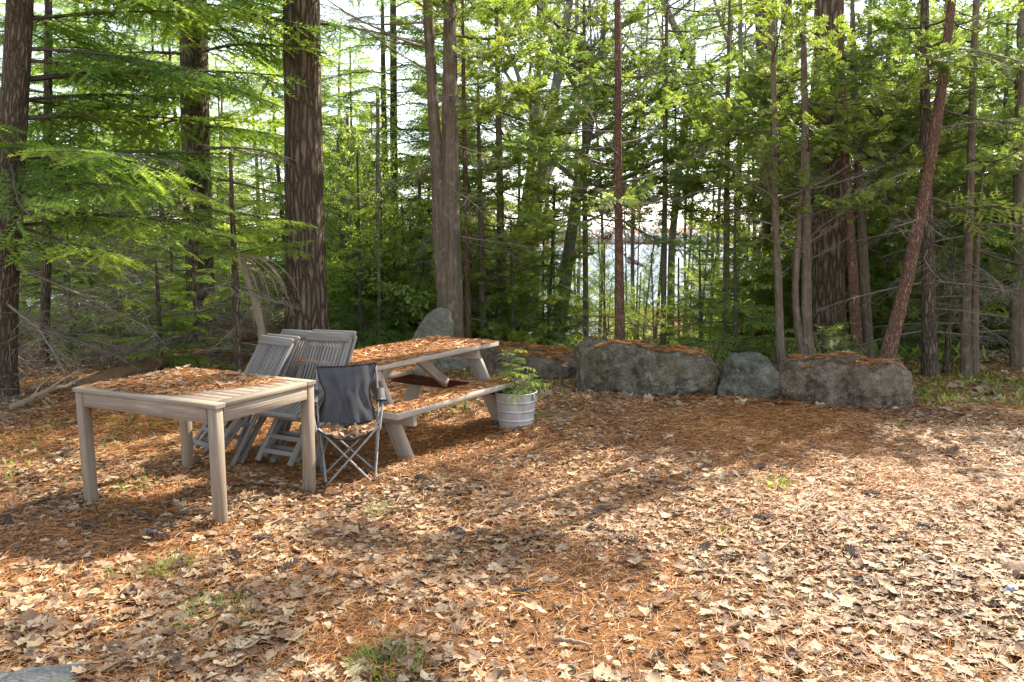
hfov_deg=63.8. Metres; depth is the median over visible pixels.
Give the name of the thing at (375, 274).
hemlock sapling
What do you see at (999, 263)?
cedar tree
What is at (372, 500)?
fallen stick
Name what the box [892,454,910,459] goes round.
pine cone
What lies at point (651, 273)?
leafy sapling
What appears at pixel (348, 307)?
hemlock sapling
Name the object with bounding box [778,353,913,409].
boulder
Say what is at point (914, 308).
leafy sapling
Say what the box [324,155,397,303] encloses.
leafy sapling
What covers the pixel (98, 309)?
brush pile
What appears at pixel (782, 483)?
grass tuft
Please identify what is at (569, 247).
maple tree
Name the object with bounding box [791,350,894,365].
dry leaves
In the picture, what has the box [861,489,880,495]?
pine cone
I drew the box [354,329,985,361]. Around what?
ground cover
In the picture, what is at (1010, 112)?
cedar tree
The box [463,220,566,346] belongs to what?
hemlock sapling
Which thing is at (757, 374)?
boulder
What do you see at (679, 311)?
hemlock sapling
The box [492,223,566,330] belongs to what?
leafy sapling
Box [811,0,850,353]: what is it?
pine tree
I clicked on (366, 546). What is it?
pine cone
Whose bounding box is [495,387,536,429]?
bucket
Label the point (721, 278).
leafy sapling
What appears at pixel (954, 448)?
pine cone
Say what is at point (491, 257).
hemlock sapling
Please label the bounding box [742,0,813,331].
pine tree
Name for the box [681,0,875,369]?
cedar tree
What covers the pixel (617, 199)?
cedar tree
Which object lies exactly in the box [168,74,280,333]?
hemlock tree
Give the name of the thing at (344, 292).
hemlock sapling
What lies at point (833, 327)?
hemlock sapling
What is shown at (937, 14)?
hemlock tree
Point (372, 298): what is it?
leafy sapling
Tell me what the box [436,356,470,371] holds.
stone
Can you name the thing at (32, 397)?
fallen log
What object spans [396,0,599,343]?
cedar tree
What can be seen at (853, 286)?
cedar tree
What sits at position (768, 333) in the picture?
hemlock sapling
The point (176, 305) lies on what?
hemlock sapling
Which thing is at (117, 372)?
fallen log
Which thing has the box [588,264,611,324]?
leafy sapling
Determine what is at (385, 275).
hemlock sapling
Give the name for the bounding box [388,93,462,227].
spruce tree
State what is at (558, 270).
leafy sapling
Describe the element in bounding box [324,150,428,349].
hemlock sapling
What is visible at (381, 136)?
leafy sapling
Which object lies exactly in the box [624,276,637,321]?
leafy sapling
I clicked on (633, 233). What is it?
hemlock tree
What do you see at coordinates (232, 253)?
young spruce
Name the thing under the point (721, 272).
hemlock sapling
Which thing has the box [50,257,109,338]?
hemlock sapling
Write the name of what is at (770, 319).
hemlock sapling
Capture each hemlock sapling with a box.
[20,232,127,358]
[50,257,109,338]
[50,258,112,345]
[55,234,136,338]
[122,239,186,353]
[128,268,168,334]
[130,239,223,356]
[132,287,166,347]
[163,259,230,349]
[167,257,255,352]
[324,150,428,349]
[328,246,383,343]
[328,246,385,340]
[331,191,435,347]
[347,226,421,345]
[355,194,435,341]
[356,175,479,341]
[363,224,431,342]
[366,224,415,339]
[381,191,519,341]
[394,188,473,322]
[426,181,522,338]
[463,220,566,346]
[463,222,539,343]
[508,185,602,345]
[517,241,589,346]
[574,291,607,339]
[612,272,659,340]
[612,283,652,339]
[650,257,710,343]
[658,247,746,356]
[671,196,797,364]
[677,270,709,337]
[683,258,749,339]
[691,295,719,336]
[716,274,767,341]
[720,245,782,341]
[733,229,792,341]
[748,273,799,350]
[752,226,801,345]
[760,248,849,343]
[763,252,848,346]
[767,276,800,345]
[784,320,867,354]
[845,190,956,355]
[871,235,945,356]
[903,234,1023,373]
[912,252,992,349]
[916,275,960,349]
[937,215,1008,349]
[955,250,1008,349]
[989,281,1023,349]
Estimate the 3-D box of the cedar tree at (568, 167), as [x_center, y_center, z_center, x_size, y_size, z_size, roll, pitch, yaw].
[0.567,-2.587,15.812,2.662,6.398,2.487,6,10,36]
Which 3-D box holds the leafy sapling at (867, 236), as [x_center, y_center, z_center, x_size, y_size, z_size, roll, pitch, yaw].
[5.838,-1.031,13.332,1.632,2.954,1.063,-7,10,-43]
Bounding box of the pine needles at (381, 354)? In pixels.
[292,335,496,365]
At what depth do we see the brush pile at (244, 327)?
11.14 m
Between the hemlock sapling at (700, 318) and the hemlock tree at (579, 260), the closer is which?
the hemlock sapling at (700, 318)
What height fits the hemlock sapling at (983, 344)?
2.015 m
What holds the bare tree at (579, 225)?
on the ground at (610, 632)
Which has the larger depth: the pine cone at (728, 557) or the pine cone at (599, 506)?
the pine cone at (599, 506)
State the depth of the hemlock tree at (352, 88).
20.11 m
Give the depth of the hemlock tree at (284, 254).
16.63 m
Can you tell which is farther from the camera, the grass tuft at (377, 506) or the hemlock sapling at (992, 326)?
the hemlock sapling at (992, 326)
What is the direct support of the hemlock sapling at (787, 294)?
on the ground at (610, 632)
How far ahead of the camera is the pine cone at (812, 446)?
6.48 m
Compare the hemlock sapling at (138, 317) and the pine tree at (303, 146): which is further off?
the hemlock sapling at (138, 317)
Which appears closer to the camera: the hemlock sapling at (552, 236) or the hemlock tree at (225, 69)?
the hemlock sapling at (552, 236)
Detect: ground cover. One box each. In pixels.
[0,350,1023,495]
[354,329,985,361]
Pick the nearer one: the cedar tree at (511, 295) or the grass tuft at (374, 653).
the grass tuft at (374, 653)
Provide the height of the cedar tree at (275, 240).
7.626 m
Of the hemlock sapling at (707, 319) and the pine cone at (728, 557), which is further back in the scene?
the hemlock sapling at (707, 319)
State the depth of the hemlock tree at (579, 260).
24.50 m
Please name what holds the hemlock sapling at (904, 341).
on the ground at (610, 632)
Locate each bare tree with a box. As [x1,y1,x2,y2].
[554,26,613,331]
[563,0,623,336]
[590,135,636,282]
[610,173,643,330]
[623,0,688,339]
[623,13,658,301]
[624,163,654,333]
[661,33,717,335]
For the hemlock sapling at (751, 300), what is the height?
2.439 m
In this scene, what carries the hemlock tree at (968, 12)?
on the ground at (610, 632)
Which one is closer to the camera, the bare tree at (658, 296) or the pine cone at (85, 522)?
the pine cone at (85, 522)
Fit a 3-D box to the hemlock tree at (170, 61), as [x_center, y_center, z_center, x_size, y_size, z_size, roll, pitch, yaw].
[-6.193,-3.198,15.775,3.786,6.978,3.451,9,12,42]
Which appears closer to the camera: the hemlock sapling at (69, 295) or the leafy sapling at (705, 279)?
the hemlock sapling at (69, 295)
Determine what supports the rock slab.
on the ground at (610, 632)
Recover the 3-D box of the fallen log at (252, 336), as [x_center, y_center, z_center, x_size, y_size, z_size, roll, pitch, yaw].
[-3.882,0.001,11.500,1.161,0.409,0.268,3,8,20]
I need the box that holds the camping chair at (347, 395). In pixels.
[314,362,386,487]
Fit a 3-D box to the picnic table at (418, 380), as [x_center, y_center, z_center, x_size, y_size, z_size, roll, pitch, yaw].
[-0.920,0.487,7.109,1.396,0.820,1.830,5,9,32]
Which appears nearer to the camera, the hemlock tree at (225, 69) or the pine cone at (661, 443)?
the pine cone at (661, 443)
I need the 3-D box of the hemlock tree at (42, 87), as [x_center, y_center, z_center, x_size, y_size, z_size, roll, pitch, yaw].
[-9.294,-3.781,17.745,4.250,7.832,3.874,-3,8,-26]
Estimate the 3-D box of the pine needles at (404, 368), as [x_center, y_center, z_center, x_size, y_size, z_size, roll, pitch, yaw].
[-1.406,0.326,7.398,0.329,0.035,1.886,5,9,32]
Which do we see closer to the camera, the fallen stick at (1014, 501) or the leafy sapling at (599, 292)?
the fallen stick at (1014, 501)
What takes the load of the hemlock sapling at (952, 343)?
on the ground at (610, 632)
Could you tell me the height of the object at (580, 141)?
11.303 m
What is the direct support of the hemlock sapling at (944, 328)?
on the ground at (610, 632)
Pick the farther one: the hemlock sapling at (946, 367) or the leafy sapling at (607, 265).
the leafy sapling at (607, 265)
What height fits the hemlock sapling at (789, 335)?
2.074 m
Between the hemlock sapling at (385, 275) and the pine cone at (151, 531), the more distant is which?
the hemlock sapling at (385, 275)
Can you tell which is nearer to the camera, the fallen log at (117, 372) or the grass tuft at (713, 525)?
the grass tuft at (713, 525)
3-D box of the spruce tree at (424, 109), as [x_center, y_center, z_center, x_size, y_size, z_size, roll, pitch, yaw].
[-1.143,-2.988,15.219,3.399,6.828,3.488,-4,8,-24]
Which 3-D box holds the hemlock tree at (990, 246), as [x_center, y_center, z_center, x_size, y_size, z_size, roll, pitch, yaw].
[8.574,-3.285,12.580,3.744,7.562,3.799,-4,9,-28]
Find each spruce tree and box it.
[0,0,108,326]
[0,0,158,342]
[0,0,180,383]
[0,0,307,397]
[0,0,351,365]
[0,63,62,307]
[23,102,77,314]
[88,48,180,315]
[225,3,387,329]
[251,93,334,263]
[373,0,510,313]
[373,0,523,302]
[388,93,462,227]
[398,41,497,316]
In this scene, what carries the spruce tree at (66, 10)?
on the ground at (610, 632)
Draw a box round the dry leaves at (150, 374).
[94,364,280,391]
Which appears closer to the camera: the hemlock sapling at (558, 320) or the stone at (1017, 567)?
the stone at (1017, 567)
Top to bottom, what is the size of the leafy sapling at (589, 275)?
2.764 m
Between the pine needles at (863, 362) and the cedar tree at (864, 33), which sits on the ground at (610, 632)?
the cedar tree at (864, 33)
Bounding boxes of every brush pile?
[0,371,37,428]
[18,254,266,376]
[118,263,287,367]
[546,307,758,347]
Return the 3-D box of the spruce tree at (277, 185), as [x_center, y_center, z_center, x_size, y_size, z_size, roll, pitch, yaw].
[-3.878,-3.405,16.023,3.612,7.832,3.894,0,5,-14]
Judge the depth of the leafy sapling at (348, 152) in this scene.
12.73 m
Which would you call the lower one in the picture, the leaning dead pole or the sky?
the leaning dead pole
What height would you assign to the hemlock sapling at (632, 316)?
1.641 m
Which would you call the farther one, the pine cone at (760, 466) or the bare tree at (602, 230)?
the bare tree at (602, 230)
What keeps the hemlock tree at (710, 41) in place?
on the ground at (610, 632)
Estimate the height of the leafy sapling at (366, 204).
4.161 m
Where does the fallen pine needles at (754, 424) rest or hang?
on the ground at (610, 632)
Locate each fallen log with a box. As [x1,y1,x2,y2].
[9,370,98,408]
[67,345,217,392]
[198,328,271,352]
[220,307,252,347]
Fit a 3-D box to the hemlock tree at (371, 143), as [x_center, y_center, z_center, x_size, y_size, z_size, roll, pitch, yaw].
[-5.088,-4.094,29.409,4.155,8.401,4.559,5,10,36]
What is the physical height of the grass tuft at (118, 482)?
0.082 m
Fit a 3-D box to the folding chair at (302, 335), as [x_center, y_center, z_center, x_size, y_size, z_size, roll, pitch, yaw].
[-1.996,0.351,6.581,0.494,1.073,0.309,3,-22,42]
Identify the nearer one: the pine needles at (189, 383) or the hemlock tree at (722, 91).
the pine needles at (189, 383)
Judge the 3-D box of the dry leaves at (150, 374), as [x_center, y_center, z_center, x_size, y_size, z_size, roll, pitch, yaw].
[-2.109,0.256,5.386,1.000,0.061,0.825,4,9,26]
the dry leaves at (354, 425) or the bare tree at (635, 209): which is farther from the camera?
the bare tree at (635, 209)
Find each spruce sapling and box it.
[92,260,221,370]
[140,235,233,372]
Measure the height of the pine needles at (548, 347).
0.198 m
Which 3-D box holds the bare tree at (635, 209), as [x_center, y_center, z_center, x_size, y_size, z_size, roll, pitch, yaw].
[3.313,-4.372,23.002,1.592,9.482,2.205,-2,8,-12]
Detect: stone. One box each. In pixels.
[0,664,87,681]
[411,307,454,366]
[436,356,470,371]
[1000,560,1023,580]
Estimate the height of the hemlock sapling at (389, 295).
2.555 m
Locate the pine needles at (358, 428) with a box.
[319,422,376,437]
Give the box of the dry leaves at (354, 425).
[319,419,377,437]
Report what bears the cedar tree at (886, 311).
on the ground at (610, 632)
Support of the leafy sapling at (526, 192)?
on the ground at (610, 632)
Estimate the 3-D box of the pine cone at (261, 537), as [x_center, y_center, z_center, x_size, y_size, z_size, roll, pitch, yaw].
[-1.368,1.086,4.531,0.144,0.058,0.058,-3,-32,7]
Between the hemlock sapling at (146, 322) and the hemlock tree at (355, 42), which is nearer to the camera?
the hemlock sapling at (146, 322)
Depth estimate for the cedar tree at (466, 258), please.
11.75 m
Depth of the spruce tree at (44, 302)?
10.40 m
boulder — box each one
[574,336,720,397]
[717,352,784,401]
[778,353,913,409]
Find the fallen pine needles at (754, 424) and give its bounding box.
[0,362,1023,681]
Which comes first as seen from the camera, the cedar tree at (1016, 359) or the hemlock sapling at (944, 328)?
the cedar tree at (1016, 359)
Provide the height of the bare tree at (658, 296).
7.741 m
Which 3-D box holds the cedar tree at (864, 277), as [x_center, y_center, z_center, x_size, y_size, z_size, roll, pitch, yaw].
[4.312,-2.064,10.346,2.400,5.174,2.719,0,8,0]
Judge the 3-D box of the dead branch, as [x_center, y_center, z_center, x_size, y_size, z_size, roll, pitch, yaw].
[-3.128,-0.634,10.458,0.827,0.932,0.668,0,8,0]
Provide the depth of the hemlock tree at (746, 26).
24.87 m
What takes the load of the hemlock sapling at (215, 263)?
on the ground at (610, 632)
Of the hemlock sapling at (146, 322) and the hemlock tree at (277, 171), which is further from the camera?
the hemlock tree at (277, 171)
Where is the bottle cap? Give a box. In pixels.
[1004,585,1014,590]
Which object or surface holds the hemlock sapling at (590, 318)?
on the ground at (610, 632)
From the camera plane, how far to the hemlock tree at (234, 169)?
28.39 m
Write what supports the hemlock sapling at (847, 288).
on the ground at (610, 632)
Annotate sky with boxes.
[0,0,1016,228]
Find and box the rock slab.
[480,342,576,379]
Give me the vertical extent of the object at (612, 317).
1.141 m
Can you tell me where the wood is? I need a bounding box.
[67,227,759,244]
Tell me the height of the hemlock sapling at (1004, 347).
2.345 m
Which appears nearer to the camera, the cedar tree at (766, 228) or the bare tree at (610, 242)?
the cedar tree at (766, 228)
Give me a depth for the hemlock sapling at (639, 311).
18.08 m
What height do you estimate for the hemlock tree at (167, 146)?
8.949 m
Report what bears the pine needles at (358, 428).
on the camping chair at (347, 395)
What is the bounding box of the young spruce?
[157,152,319,372]
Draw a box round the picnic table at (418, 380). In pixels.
[295,339,529,460]
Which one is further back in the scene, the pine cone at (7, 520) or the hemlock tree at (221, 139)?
the hemlock tree at (221, 139)
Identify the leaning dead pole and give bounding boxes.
[238,255,265,338]
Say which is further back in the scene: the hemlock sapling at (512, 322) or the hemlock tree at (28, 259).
the hemlock tree at (28, 259)
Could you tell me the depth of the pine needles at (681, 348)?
9.05 m
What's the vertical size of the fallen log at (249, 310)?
0.605 m
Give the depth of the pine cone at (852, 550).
4.44 m
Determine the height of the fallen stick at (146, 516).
0.194 m
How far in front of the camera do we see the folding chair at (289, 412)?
6.23 m
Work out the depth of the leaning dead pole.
10.50 m
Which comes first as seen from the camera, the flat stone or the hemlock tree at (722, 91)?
the flat stone
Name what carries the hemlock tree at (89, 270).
on the ground at (610, 632)
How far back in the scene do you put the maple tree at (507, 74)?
17.71 m
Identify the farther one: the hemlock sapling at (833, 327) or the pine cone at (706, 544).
the hemlock sapling at (833, 327)
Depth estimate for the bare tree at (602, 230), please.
20.21 m
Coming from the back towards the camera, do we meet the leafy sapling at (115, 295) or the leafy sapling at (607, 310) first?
the leafy sapling at (607, 310)
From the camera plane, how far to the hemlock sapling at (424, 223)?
14.86 m
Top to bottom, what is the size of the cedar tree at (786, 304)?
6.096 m
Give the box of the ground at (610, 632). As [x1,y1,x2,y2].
[0,228,1023,681]
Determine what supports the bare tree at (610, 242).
on the ground at (610, 632)
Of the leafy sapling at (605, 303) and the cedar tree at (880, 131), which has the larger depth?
the leafy sapling at (605, 303)
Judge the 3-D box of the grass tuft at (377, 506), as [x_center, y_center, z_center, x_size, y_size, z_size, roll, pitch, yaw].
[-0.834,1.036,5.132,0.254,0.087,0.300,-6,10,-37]
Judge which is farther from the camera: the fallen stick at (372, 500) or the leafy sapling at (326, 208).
the leafy sapling at (326, 208)
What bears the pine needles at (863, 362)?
on the boulder at (836, 381)
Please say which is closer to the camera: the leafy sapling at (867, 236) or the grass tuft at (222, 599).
the grass tuft at (222, 599)
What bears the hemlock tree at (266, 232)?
on the ground at (610, 632)
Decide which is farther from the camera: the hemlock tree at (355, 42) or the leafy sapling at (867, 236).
the hemlock tree at (355, 42)
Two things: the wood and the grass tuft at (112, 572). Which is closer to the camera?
the grass tuft at (112, 572)
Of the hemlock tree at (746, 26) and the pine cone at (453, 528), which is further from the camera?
the hemlock tree at (746, 26)
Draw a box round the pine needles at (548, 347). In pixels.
[492,341,575,365]
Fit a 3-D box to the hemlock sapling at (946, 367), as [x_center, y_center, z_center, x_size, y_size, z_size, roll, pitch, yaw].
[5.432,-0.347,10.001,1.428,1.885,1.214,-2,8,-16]
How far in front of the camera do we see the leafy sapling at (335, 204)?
13.40 m
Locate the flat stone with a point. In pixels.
(437, 321)
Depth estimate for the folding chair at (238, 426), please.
6.29 m
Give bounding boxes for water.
[21,245,756,334]
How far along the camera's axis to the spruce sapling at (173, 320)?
9.80 m
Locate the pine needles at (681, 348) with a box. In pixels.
[590,335,709,356]
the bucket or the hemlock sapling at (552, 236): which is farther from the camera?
the hemlock sapling at (552, 236)
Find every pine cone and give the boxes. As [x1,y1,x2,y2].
[3,515,12,524]
[77,519,101,529]
[144,527,172,539]
[231,549,242,560]
[251,533,275,541]
[278,557,299,572]
[363,542,379,548]
[414,474,427,480]
[447,526,465,533]
[513,584,536,592]
[588,523,610,531]
[592,504,604,512]
[614,535,639,544]
[658,441,671,445]
[699,541,710,552]
[720,553,742,561]
[753,512,777,521]
[755,462,766,469]
[806,444,815,451]
[844,544,858,556]
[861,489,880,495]
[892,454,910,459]
[916,522,944,530]
[950,446,958,451]
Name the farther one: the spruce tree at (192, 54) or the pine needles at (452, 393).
the spruce tree at (192, 54)
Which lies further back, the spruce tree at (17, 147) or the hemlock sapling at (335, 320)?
the hemlock sapling at (335, 320)
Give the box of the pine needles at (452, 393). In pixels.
[375,373,527,413]
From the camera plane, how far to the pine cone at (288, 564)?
4.19 m
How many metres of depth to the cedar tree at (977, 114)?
14.81 m
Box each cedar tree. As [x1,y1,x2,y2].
[214,64,284,305]
[394,0,529,338]
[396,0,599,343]
[408,74,555,343]
[467,102,509,310]
[475,38,597,344]
[499,0,696,339]
[501,0,738,340]
[564,0,797,344]
[638,0,818,355]
[666,155,743,326]
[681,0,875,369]
[688,0,811,339]
[692,0,927,354]
[738,0,953,327]
[743,0,892,332]
[750,0,963,358]
[760,0,956,355]
[784,0,962,324]
[784,1,918,288]
[812,0,1023,358]
[821,0,1023,376]
[846,0,1023,353]
[886,0,1023,369]
[890,10,1023,345]
[900,50,1001,284]
[937,20,1016,337]
[945,0,1015,276]
[957,32,1016,294]
[980,228,1023,309]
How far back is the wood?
430.87 m
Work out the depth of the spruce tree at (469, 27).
16.47 m
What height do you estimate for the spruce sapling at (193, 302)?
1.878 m
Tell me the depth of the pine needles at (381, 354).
7.08 m
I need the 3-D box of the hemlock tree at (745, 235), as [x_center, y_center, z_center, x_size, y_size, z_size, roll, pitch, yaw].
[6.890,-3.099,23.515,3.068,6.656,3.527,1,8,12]
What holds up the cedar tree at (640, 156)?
on the ground at (610, 632)
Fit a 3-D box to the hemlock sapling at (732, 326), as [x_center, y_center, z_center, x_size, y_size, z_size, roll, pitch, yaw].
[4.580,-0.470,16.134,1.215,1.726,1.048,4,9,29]
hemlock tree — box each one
[0,57,57,320]
[19,0,165,329]
[19,0,185,320]
[19,202,66,339]
[60,38,183,320]
[89,2,274,336]
[89,3,240,315]
[96,4,264,334]
[161,58,279,311]
[162,56,265,321]
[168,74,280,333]
[209,110,255,270]
[213,9,336,326]
[241,148,283,322]
[262,19,400,317]
[266,97,361,333]
[278,44,401,330]
[321,0,484,328]
[330,109,408,317]
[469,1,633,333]
[510,0,655,302]
[589,0,707,334]
[629,0,810,334]
[647,0,755,333]
[679,0,799,278]
[702,115,782,326]
[787,0,1011,339]
[814,0,1023,377]
[886,0,1023,327]
[904,1,1017,177]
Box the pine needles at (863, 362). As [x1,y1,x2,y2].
[781,351,904,371]
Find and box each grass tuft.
[99,562,142,580]
[104,472,166,493]
[137,546,205,576]
[164,590,269,638]
[278,629,312,646]
[336,634,439,681]
[361,500,397,515]
[534,409,559,417]
[695,521,728,534]
[752,473,797,490]
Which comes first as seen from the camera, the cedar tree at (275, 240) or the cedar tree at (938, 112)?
the cedar tree at (938, 112)
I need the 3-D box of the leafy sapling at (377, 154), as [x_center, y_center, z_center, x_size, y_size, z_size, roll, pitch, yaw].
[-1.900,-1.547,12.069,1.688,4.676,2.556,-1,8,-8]
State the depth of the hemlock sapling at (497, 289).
12.81 m
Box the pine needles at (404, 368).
[391,363,416,372]
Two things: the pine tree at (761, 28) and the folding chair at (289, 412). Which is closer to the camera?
the folding chair at (289, 412)
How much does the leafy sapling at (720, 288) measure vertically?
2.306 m
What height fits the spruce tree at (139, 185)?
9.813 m
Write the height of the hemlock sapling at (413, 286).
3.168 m
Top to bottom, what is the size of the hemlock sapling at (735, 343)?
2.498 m
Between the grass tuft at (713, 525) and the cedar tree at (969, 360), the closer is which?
the grass tuft at (713, 525)
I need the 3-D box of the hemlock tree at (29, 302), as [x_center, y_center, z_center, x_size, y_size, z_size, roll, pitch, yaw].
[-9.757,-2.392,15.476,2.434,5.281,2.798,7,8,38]
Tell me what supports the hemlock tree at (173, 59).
on the ground at (610, 632)
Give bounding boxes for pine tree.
[208,0,442,357]
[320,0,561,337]
[672,0,793,334]
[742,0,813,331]
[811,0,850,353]
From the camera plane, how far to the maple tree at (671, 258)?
17.77 m
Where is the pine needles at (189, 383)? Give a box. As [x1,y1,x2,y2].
[78,366,288,395]
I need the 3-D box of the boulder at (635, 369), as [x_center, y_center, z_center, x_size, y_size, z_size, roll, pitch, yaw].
[1.502,0.379,9.165,1.686,0.765,0.831,3,8,23]
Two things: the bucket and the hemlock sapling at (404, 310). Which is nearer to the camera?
the bucket
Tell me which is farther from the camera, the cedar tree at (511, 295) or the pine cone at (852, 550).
the cedar tree at (511, 295)
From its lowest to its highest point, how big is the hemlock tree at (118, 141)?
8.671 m
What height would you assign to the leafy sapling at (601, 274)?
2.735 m
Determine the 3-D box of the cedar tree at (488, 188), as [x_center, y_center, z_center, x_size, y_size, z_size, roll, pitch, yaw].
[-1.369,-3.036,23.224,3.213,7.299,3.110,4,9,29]
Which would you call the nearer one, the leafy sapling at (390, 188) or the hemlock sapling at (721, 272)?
the leafy sapling at (390, 188)
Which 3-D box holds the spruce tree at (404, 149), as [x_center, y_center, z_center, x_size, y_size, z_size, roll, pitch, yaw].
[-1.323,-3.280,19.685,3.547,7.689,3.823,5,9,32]
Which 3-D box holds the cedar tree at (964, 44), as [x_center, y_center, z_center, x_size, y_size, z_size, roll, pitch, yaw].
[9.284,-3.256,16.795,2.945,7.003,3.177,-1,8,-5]
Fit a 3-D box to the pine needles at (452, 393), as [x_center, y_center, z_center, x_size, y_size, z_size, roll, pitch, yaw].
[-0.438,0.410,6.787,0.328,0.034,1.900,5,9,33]
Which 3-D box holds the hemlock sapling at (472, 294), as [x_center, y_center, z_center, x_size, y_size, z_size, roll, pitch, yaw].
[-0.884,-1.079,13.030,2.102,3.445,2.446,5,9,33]
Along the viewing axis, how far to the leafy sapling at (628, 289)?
19.98 m
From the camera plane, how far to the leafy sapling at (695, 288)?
17.44 m
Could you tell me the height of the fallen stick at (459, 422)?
0.041 m
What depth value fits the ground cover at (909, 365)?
8.84 m
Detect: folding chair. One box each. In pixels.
[193,335,293,466]
[194,333,299,463]
[229,329,311,455]
[255,332,351,466]
[263,329,356,466]
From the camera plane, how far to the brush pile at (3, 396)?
8.38 m
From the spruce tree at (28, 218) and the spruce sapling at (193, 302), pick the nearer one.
the spruce sapling at (193, 302)
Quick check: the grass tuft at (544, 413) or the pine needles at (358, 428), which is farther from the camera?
the grass tuft at (544, 413)
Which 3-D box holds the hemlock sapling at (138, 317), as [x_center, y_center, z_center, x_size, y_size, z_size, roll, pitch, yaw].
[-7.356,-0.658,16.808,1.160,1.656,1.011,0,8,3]
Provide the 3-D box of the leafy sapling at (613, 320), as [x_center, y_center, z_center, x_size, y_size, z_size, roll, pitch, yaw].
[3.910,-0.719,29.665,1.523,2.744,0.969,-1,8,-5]
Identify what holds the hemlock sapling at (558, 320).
on the ground at (610, 632)
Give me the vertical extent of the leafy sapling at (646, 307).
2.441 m
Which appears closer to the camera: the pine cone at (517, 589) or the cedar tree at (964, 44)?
the pine cone at (517, 589)
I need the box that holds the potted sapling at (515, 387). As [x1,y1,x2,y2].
[490,338,551,406]
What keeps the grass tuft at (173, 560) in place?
on the ground at (610, 632)
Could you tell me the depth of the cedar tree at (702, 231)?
26.70 m
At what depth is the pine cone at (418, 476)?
5.75 m
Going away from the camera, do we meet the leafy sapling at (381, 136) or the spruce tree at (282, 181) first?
the leafy sapling at (381, 136)
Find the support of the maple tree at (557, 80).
on the ground at (610, 632)
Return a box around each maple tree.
[363,0,678,256]
[459,0,795,341]
[466,0,708,329]
[562,0,858,339]
[652,0,812,331]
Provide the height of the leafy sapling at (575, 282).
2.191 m
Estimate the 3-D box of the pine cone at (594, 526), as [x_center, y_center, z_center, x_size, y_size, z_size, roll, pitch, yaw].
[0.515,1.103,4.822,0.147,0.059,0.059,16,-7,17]
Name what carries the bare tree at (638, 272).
on the ground at (610, 632)
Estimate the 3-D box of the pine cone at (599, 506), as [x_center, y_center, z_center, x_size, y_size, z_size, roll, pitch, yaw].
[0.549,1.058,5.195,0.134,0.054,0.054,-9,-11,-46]
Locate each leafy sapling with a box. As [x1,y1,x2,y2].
[19,282,53,326]
[87,229,142,343]
[279,114,376,328]
[322,99,396,330]
[323,115,409,296]
[323,145,384,328]
[324,140,407,318]
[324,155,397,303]
[326,69,434,343]
[330,162,416,307]
[346,189,435,339]
[349,191,409,328]
[484,134,559,329]
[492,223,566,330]
[529,228,579,323]
[568,259,598,331]
[570,264,590,331]
[578,234,648,337]
[579,237,638,337]
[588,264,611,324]
[591,272,614,337]
[595,283,614,332]
[602,287,630,332]
[610,236,672,338]
[613,269,647,332]
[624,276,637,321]
[626,245,694,342]
[632,277,658,334]
[649,233,716,336]
[668,228,729,337]
[703,254,741,325]
[705,263,741,327]
[855,186,899,322]
[870,171,947,349]
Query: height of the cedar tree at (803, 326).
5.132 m
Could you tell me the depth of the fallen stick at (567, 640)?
3.55 m
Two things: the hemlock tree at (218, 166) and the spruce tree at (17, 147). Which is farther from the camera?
the hemlock tree at (218, 166)
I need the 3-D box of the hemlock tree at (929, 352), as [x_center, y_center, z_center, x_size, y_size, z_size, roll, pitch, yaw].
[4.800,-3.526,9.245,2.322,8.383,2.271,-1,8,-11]
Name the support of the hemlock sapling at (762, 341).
on the ground at (610, 632)
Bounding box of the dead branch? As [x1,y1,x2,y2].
[240,254,299,326]
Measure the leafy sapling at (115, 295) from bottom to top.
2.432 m
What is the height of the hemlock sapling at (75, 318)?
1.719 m
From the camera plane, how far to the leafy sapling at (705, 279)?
14.30 m
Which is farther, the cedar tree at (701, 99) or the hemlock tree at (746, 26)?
the hemlock tree at (746, 26)
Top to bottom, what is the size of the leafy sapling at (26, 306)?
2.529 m
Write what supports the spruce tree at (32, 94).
on the ground at (610, 632)
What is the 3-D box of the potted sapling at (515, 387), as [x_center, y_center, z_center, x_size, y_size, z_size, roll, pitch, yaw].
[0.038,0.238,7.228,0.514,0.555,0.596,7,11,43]
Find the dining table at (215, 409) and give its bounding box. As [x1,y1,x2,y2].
[72,367,315,525]
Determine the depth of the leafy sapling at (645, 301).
20.15 m
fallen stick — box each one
[122,491,247,524]
[345,486,416,505]
[447,416,490,425]
[551,636,592,646]
[996,494,1023,511]
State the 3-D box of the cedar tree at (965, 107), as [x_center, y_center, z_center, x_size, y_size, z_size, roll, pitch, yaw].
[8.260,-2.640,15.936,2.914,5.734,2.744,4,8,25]
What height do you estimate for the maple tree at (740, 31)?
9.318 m
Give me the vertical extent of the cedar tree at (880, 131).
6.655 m
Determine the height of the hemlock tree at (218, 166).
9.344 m
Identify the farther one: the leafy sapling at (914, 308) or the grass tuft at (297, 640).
the leafy sapling at (914, 308)
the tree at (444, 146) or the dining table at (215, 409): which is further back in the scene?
the tree at (444, 146)

